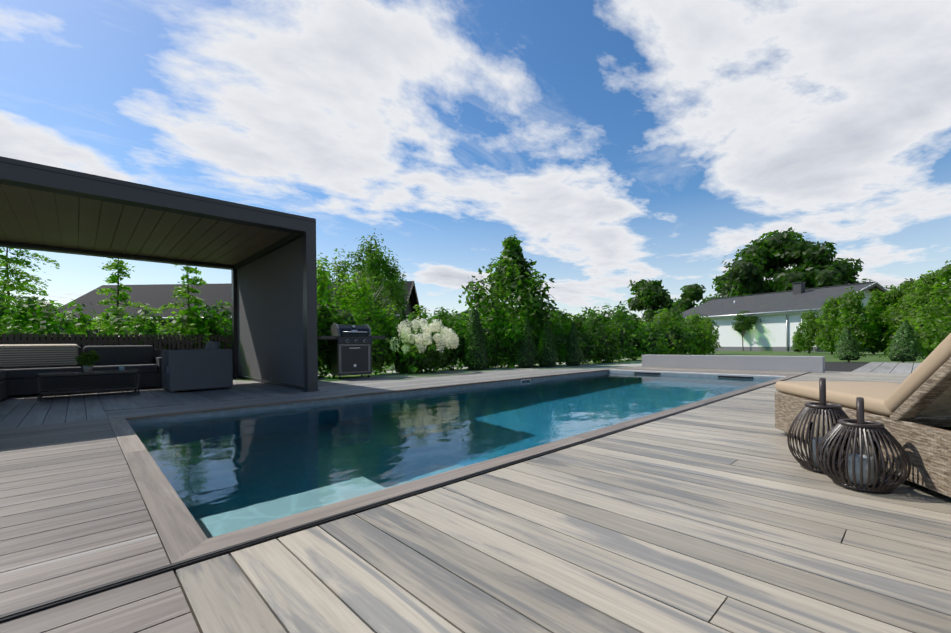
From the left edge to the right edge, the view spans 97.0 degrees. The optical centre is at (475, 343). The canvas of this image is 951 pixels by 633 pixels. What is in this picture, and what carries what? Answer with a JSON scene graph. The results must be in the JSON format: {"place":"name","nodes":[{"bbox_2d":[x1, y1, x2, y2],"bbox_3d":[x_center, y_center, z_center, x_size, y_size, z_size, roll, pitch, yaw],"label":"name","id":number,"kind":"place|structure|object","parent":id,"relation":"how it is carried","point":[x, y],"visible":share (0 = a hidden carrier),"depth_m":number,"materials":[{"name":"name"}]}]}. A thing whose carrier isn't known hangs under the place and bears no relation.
{"place":"outdoors","nodes":[
{"label":"outdoors","id":0,"kind":"place"},
{"bbox_2d":[105,365,628,417],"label":"deck","id":1,"kind":"structure","parent":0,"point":[335,386],"depth_m":7.68,"materials":[{"name":"grey wood"}]},
{"bbox_2d":[317,323,384,378],"bbox_3d":[-2.603,0.140,8.826,1.335,1.145,0.636,-1,0,-33],"label":"gas grill","id":2,"kind":"object","parent":1,"relation":"on","point":[350,352],"visible":0.98,"depth_m":8.63,"materials":[{"name":"black metal"}]},
{"bbox_2d":[426,311,471,330],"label":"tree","id":3,"kind":"object","parent":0,"point":[467,318],"visible":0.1,"depth_m":47.10,"materials":[{"name":"green plant"}]},
{"bbox_2d":[258,359,641,380],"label":"lawn","id":4,"kind":"structure","parent":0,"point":[633,363],"depth_m":12.53,"materials":[{"name":"green plant"}]},
{"bbox_2d":[317,311,401,377],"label":"low shrubs","id":5,"kind":"object","parent":4,"relation":"on","point":[381,355],"visible":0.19,"depth_m":9.46,"materials":[{"name":"green plant"}]},
{"bbox_2d":[388,307,408,372],"bbox_3d":[-1.852,-0.091,10.581,0.702,1.691,0.756,-1,0,-9],"label":"thuja","id":6,"kind":"object","parent":4,"relation":"on","point":[397,367],"visible":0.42,"depth_m":10.43,"materials":[{"name":"green plant"}]},
{"bbox_2d":[388,317,458,373],"bbox_3d":[-1.210,0.070,10.363,1.619,1.513,1.903,-1,0,0],"label":"hydrangea","id":7,"kind":"object","parent":4,"relation":"on","point":[424,346],"visible":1,"depth_m":9.90,"materials":[{"name":"white plant"}]},
{"bbox_2d":[458,306,493,369],"bbox_3d":[0.028,-0.155,11.392,0.963,1.772,0.910,-1,0,-43],"label":"thuja","id":8,"kind":"object","parent":4,"relation":"on","point":[476,357],"visible":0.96,"depth_m":11.17,"materials":[{"name":"green plant"}]},
{"bbox_2d":[373,304,608,373],"bbox_3d":[0.835,-0.119,12.569,8.589,2.080,1.614,-1,0,-31],"label":"hedge","id":9,"kind":"object","parent":4,"relation":"on","point":[453,325],"visible":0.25,"depth_m":11.39,"materials":[{"name":"green plant"}]},
{"bbox_2d":[458,234,563,365],"bbox_3d":[1.014,-1.312,12.919,3.108,4.063,2.972,-1,0,-4],"label":"young tree","id":10,"kind":"object","parent":4,"relation":"on","point":[511,276],"visible":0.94,"depth_m":12.43,"materials":[{"name":"green plant"}]},
{"bbox_2d":[512,314,542,367],"bbox_3d":[1.411,-0.080,11.976,0.810,1.588,0.800,-1,0,-16],"label":"thuja","id":11,"kind":"object","parent":4,"relation":"on","point":[526,355],"visible":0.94,"depth_m":11.78,"materials":[{"name":"green plant"}]},
{"bbox_2d":[535,317,558,366],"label":"thuja","id":12,"kind":"object","parent":4,"relation":"on","point":[547,353],"visible":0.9,"depth_m":11.98,"materials":[{"name":"green plant"}]},
{"bbox_2d":[560,322,584,365],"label":"thuja","id":13,"kind":"object","parent":4,"relation":"on","point":[573,355],"visible":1,"depth_m":12.37,"materials":[{"name":"green plant"}]},
{"bbox_2d":[461,309,488,335],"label":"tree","id":14,"kind":"object","parent":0,"point":[466,311],"visible":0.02,"depth_m":68.92,"materials":[{"name":"green plant"}]},
{"bbox_2d":[0,0,950,329],"label":"sky","id":15,"kind":"structure","parent":0,"point":[619,141],"materials":[{"name":"blue"}]},
{"bbox_2d":[246,350,925,377],"bbox_3d":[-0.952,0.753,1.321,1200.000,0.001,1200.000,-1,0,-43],"label":"ground","id":16,"kind":"structure","parent":0,"point":[869,357],"depth_m":20.52,"materials":[{"name":"green plant"}]},
{"bbox_2d":[0,247,60,334],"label":"feathery tree","id":17,"kind":"object","parent":16,"relation":"on","point":[13,272],"visible":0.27,"depth_m":8.89,"materials":[{"name":"green plant"}]},
{"bbox_2d":[0,418,199,632],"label":"deck","id":18,"kind":"structure","parent":16,"relation":"on","point":[74,516],"depth_m":1.51,"materials":[{"name":"grey wood"}]},
{"bbox_2d":[0,372,810,622],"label":"deck border","id":19,"kind":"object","parent":18,"relation":"on","point":[121,582],"depth_m":1.51,"materials":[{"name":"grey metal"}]},
{"bbox_2d":[0,289,231,348],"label":"shrubs behind fence","id":20,"kind":"object","parent":16,"relation":"on","point":[186,323],"visible":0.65,"depth_m":8.30,"materials":[{"name":"green plant"}]},
{"bbox_2d":[0,334,231,356],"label":"fence","id":21,"kind":"object","parent":16,"relation":"on","point":[176,342],"visible":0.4,"depth_m":8.05,"materials":[{"name":"brown wood"}]},
{"bbox_2d":[80,258,163,336],"bbox_3d":[-8.120,-0.619,9.352,2.173,2.902,2.127,-1,0,-7],"label":"feathery tree","id":22,"kind":"object","parent":16,"relation":"on","point":[118,266],"visible":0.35,"depth_m":9.28,"materials":[{"name":"green plant"}]},
{"bbox_2d":[153,264,208,349],"bbox_3d":[-6.391,-0.504,9.694,2.176,2.874,2.379,-1,0,-43],"label":"feathery tree","id":23,"kind":"object","parent":16,"relation":"on","point":[188,289],"visible":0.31,"depth_m":9.50,"materials":[{"name":"green plant"}]},
{"bbox_2d":[50,281,420,341],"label":"neighbour house","id":24,"kind":"structure","parent":16,"relation":"on","point":[155,295],"depth_m":28.03,"materials":[{"name":"grey"}]},
{"bbox_2d":[316,253,387,377],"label":"shrubs","id":25,"kind":"object","parent":16,"relation":"on","point":[362,306],"visible":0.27,"depth_m":9.73,"materials":[{"name":"green plant"}]},
{"bbox_2d":[327,228,403,330],"bbox_3d":[-4.659,-2.023,17.905,3.538,5.642,3.182,-1,0,-43],"label":"birch tree","id":26,"kind":"object","parent":16,"relation":"on","point":[370,260],"visible":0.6,"depth_m":17.46,"materials":[{"name":"green plant"}]},
{"bbox_2d":[347,242,409,313],"bbox_3d":[-5.542,-2.492,24.530,4.105,6.609,3.269,-1,0,-43],"label":"birch tree","id":27,"kind":"object","parent":16,"relation":"on","point":[398,303],"visible":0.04,"depth_m":24.35,"materials":[{"name":"green plant"}]},
{"bbox_2d":[127,369,784,424],"bbox_3d":[1.260,1.391,6.048,9.499,1.450,3.640,-1,0,-43],"label":"pool coping","id":28,"kind":"object","parent":16,"relation":"in","point":[289,405],"visible":0.08,"depth_m":6.52,"materials":[{"name":"grey stone"}]},
{"bbox_2d":[130,373,770,537],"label":"pool water","id":29,"kind":"structure","parent":28,"relation":"in","point":[226,473],"depth_m":3.50,"materials":[{"name":"blue liquid"}]},
{"bbox_2d":[108,368,800,563],"bbox_3d":[1.415,0.673,6.202,10.148,0.026,3.840,-1,0,-43],"label":"pool coping","id":30,"kind":"object","parent":28,"relation":"on","point":[180,533],"visible":0.67,"depth_m":2.08,"materials":[{"name":"grey stone"}]},
{"bbox_2d":[65,358,913,575],"bbox_3d":[1.696,0.691,4.341,26.400,0.001,17.150,-1,0,-43],"label":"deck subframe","id":31,"kind":"object","parent":16,"relation":"on","point":[842,366],"visible":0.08,"depth_m":11.13,"materials":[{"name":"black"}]},
{"bbox_2d":[0,378,326,428],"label":"deck","id":32,"kind":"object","parent":31,"relation":"on","point":[23,410],"visible":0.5,"depth_m":5.49,"materials":[{"name":"grey wood"}]},
{"bbox_2d":[0,344,161,400],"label":"lounge sofa","id":33,"kind":"object","parent":32,"relation":"on","point":[22,366],"visible":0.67,"depth_m":6.62,"materials":[{"name":"grey fabric"}]},
{"bbox_2d":[37,365,139,400],"bbox_3d":[-5.575,0.529,6.104,1.060,0.440,0.500,-1,0,-43],"label":"coffee table","id":34,"kind":"object","parent":32,"relation":"on","point":[88,370],"visible":0.92,"depth_m":6.01,"materials":[{"name":"grey metal"}]},
{"bbox_2d":[74,350,100,365],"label":"table plant","id":35,"kind":"object","parent":34,"relation":"on","point":[88,358],"visible":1,"depth_m":6.03,"materials":[{"name":"green plant"}]},
{"bbox_2d":[0,156,319,391],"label":"pergola","id":36,"kind":"object","parent":32,"relation":"on","point":[267,257],"visible":1,"depth_m":6.48,"materials":[{"name":"black metal"}]},
{"bbox_2d":[162,341,232,392],"bbox_3d":[-4.517,0.347,6.831,0.840,0.780,0.820,-1,0,-43],"label":"armchair","id":37,"kind":"object","parent":32,"relation":"on","point":[210,366],"visible":1,"depth_m":6.54,"materials":[{"name":"fabric"}]},
{"bbox_2d":[851,362,920,373],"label":"paving","id":38,"kind":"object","parent":31,"relation":"on","point":[887,367],"visible":0.58,"depth_m":9.98,"materials":[{"name":"grey stone"}]},
{"bbox_2d":[437,307,621,369],"bbox_3d":[1.825,-0.153,12.921,7.368,2.056,1.907,-1,0,-28],"label":"hedge","id":39,"kind":"object","parent":16,"relation":"on","point":[603,343],"visible":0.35,"depth_m":12.93,"materials":[{"name":"green plant"}]},
{"bbox_2d":[462,313,613,361],"bbox_3d":[5.925,-0.466,21.570,3.653,2.581,19.060,-1,0,38],"label":"hedge","id":40,"kind":"object","parent":16,"relation":"on","point":[573,316],"depth_m":17.68,"materials":[{"name":"green plant"}]},
{"bbox_2d":[546,310,559,317],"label":"tree","id":41,"kind":"object","parent":16,"relation":"on","point":[551,313],"visible":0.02,"depth_m":74.31,"materials":[{"name":"green plant"}]},
{"bbox_2d":[176,366,950,632],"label":"deck","id":42,"kind":"structure","parent":16,"relation":"on","point":[730,515],"depth_m":1.36,"materials":[{"name":"grey wood"}]},
{"bbox_2d":[642,355,824,372],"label":"end wall","id":43,"kind":"structure","parent":42,"relation":"on","point":[781,363],"depth_m":9.81,"materials":[{"name":"grey concrete"}]},
{"bbox_2d":[787,377,858,474],"bbox_3d":[1.824,0.416,2.208,0.304,0.480,0.304,-1,0,40],"label":"lantern","id":44,"kind":"object","parent":42,"relation":"on","point":[833,411],"visible":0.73,"depth_m":2.17,"materials":[{"name":"metal"}]},
{"bbox_2d":[775,333,950,497],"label":"sun lounger","id":45,"kind":"object","parent":42,"relation":"on","point":[912,412],"visible":0.85,"depth_m":1.93,"materials":[{"name":"grey wicker"}]},
{"bbox_2d":[816,397,910,492],"bbox_3d":[1.786,0.451,1.951,0.324,0.410,0.324,-1,0,42],"label":"lantern","id":46,"kind":"object","parent":42,"relation":"on","point":[861,471],"visible":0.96,"depth_m":1.91,"materials":[{"name":"metal"}]},
{"bbox_2d":[571,305,686,360],"bbox_3d":[8.120,-0.294,19.293,2.774,2.454,13.466,-1,0,41],"label":"hedge","id":47,"kind":"object","parent":16,"relation":"on","point":[592,311],"visible":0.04,"depth_m":15.96,"materials":[{"name":"green plant"}]},
{"bbox_2d":[626,279,673,321],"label":"tree","id":48,"kind":"object","parent":16,"relation":"on","point":[651,297],"visible":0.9,"depth_m":48.76,"materials":[{"name":"green plant"}]},
{"bbox_2d":[642,298,677,321],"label":"tree","id":49,"kind":"object","parent":16,"relation":"on","point":[675,299],"depth_m":60.77,"materials":[{"name":"green plant"}]},
{"bbox_2d":[598,301,723,361],"bbox_3d":[9.327,-0.413,18.992,2.700,2.614,13.057,-1,0,41],"label":"hedge","id":50,"kind":"object","parent":16,"relation":"on","point":[677,333],"visible":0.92,"depth_m":16.14,"materials":[{"name":"green plant"}]},
{"bbox_2d":[668,283,705,312],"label":"tree","id":51,"kind":"object","parent":16,"relation":"on","point":[693,293],"visible":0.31,"depth_m":50.47,"materials":[{"name":"green plant"}]},
{"bbox_2d":[696,293,721,305],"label":"tree","id":52,"kind":"object","parent":16,"relation":"on","point":[706,299],"visible":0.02,"depth_m":69.16,"materials":[{"name":"green plant"}]},
{"bbox_2d":[732,310,760,350],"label":"tree","id":53,"kind":"object","parent":16,"relation":"on","point":[744,325],"visible":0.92,"depth_m":29.30,"materials":[{"name":"green plant"}]},
{"bbox_2d":[672,281,896,351],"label":"white house","id":54,"kind":"structure","parent":16,"relation":"on","point":[779,314],"depth_m":29.48,"materials":[{"name":"white paint"}]},
{"bbox_2d":[712,227,863,297],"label":"tree","id":55,"kind":"object","parent":16,"relation":"on","point":[770,256],"visible":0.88,"depth_m":48.70,"materials":[{"name":"green plant"}]},
{"bbox_2d":[791,330,803,351],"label":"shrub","id":56,"kind":"object","parent":16,"relation":"on","point":[794,346],"visible":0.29,"depth_m":24.68,"materials":[{"name":"green plant"}]},
{"bbox_2d":[792,309,822,353],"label":"shrub","id":57,"kind":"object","parent":16,"relation":"on","point":[806,340],"depth_m":22.60,"materials":[{"name":"green plant"}]},
{"bbox_2d":[813,296,848,354],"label":"bush","id":58,"kind":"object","parent":16,"relation":"on","point":[826,341],"depth_m":20.66,"materials":[{"name":"green plant"}]},
{"bbox_2d":[833,327,865,361],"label":"conifer shrub","id":59,"kind":"object","parent":16,"relation":"on","point":[847,348],"visible":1,"depth_m":13.70,"materials":[{"name":"green plant"}]},
{"bbox_2d":[830,287,882,350],"bbox_3d":[17.802,-1.091,19.755,1.777,3.289,1.891,-1,0,-43],"label":"bush","id":60,"kind":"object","parent":16,"relation":"on","point":[852,307],"depth_m":19.61,"materials":[{"name":"green plant"}]},
{"bbox_2d":[856,279,894,289],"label":"tree","id":61,"kind":"object","parent":16,"relation":"on","point":[872,280],"depth_m":58.88,"materials":[{"name":"green plant"}]},
{"bbox_2d":[859,295,893,353],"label":"shrub","id":62,"kind":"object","parent":16,"relation":"on","point":[866,324],"depth_m":20.22,"materials":[{"name":"green plant"}]},
{"bbox_2d":[863,288,896,354],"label":"shrub","id":63,"kind":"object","parent":16,"relation":"on","point":[880,304],"depth_m":19.63,"materials":[{"name":"green plant"}]},
{"bbox_2d":[873,285,908,347],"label":"shrub","id":64,"kind":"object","parent":16,"relation":"on","point":[895,296],"depth_m":18.82,"materials":[{"name":"green plant"}]},
{"bbox_2d":[879,320,925,362],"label":"conifer shrub","id":65,"kind":"object","parent":16,"relation":"on","point":[903,347],"visible":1,"depth_m":12.63,"materials":[{"name":"green plant"}]},
{"bbox_2d":[900,278,914,290],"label":"tree","id":66,"kind":"object","parent":16,"relation":"on","point":[911,280],"depth_m":54.50,"materials":[{"name":"green plant"}]},
{"bbox_2d":[890,270,944,358],"bbox_3d":[16.434,-1.041,15.415,1.806,3.288,1.792,-1,0,9],"label":"shrub","id":67,"kind":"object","parent":16,"relation":"on","point":[924,288],"depth_m":15.19,"materials":[{"name":"green plant"}]},
{"bbox_2d":[896,281,940,352],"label":"shrub","id":68,"kind":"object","parent":16,"relation":"on","point":[907,287],"depth_m":17.47,"materials":[{"name":"green plant"}]},
{"bbox_2d":[912,260,950,348],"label":"shrub","id":69,"kind":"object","parent":16,"relation":"on","point":[941,296],"depth_m":13.96,"materials":[{"name":"green plant"}]},
{"bbox_2d":[943,292,950,305],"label":"hornbeam column","id":70,"kind":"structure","parent":16,"relation":"on","point":[949,303],"depth_m":13.27,"materials":[{"name":"green plant"}]}
]}

